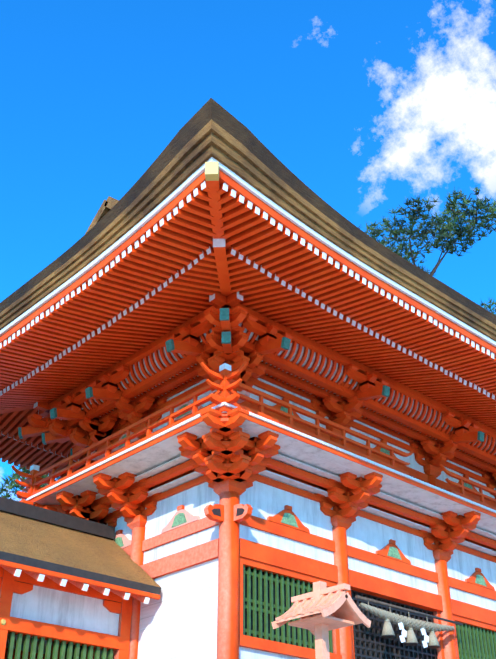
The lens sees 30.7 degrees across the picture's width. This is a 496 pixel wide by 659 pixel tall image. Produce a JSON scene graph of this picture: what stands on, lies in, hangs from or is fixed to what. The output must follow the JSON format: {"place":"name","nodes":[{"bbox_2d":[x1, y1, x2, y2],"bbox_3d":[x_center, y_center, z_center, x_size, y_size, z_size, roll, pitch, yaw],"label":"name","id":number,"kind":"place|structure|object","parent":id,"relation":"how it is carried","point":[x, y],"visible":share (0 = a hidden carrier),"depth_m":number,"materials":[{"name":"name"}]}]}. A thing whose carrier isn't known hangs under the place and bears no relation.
{"place":"outdoors","nodes":[
{"label":"outdoors","id":0,"kind":"place"},
{"bbox_2d":[0,157,495,658],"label":"shrine building","id":1,"kind":"structure","parent":0,"point":[237,412],"depth_m":15.65,"materials":[{"name":"orange paint"}]},
{"bbox_2d":[0,98,495,341],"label":"roof","id":2,"kind":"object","parent":1,"relation":"on","point":[210,128],"visible":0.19,"depth_m":13.34,"materials":[{"name":"brown wood"}]},
{"bbox_2d":[355,595,462,648],"bbox_3d":[2.982,5.384,16.262,3.052,0.659,0.250,25,-39,-36],"label":"shimenawa rope","id":3,"kind":"object","parent":1,"relation":"attached to","point":[410,625],"visible":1,"depth_m":16.09,"materials":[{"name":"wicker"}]},
{"bbox_2d":[0,0,495,500],"label":"sky","id":4,"kind":"structure","parent":0,"point":[373,105],"materials":[{"name":"blue"}]},
{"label":"stone platform steps","id":5,"kind":"object","parent":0,"visible":0},
{"bbox_2d":[0,464,59,500],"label":"pine tree","id":6,"kind":"object","parent":5,"relation":"on","point":[13,478],"visible":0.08,"depth_m":26.72,"materials":[{"name":"green plant"}]},
{"bbox_2d":[65,643,81,658],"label":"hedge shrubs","id":7,"kind":"object","parent":5,"relation":"on","point":[72,651],"depth_m":17.78,"materials":[{"name":"green plant"}]},
{"bbox_2d":[0,497,160,658],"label":"corridor building","id":8,"kind":"structure","parent":5,"relation":"on","point":[71,581],"depth_m":14.62,"materials":[{"name":"orange paint"}]},
{"bbox_2d":[271,581,370,658],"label":"stone lantern","id":9,"kind":"object","parent":5,"relation":"on","point":[321,610],"visible":1,"depth_m":11.89,"materials":[{"name":"pink stone"}]},
{"bbox_2d":[358,186,495,314],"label":"pine tree","id":10,"kind":"object","parent":5,"relation":"on","point":[451,225],"visible":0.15,"depth_m":28.19,"materials":[{"name":"green plant"}]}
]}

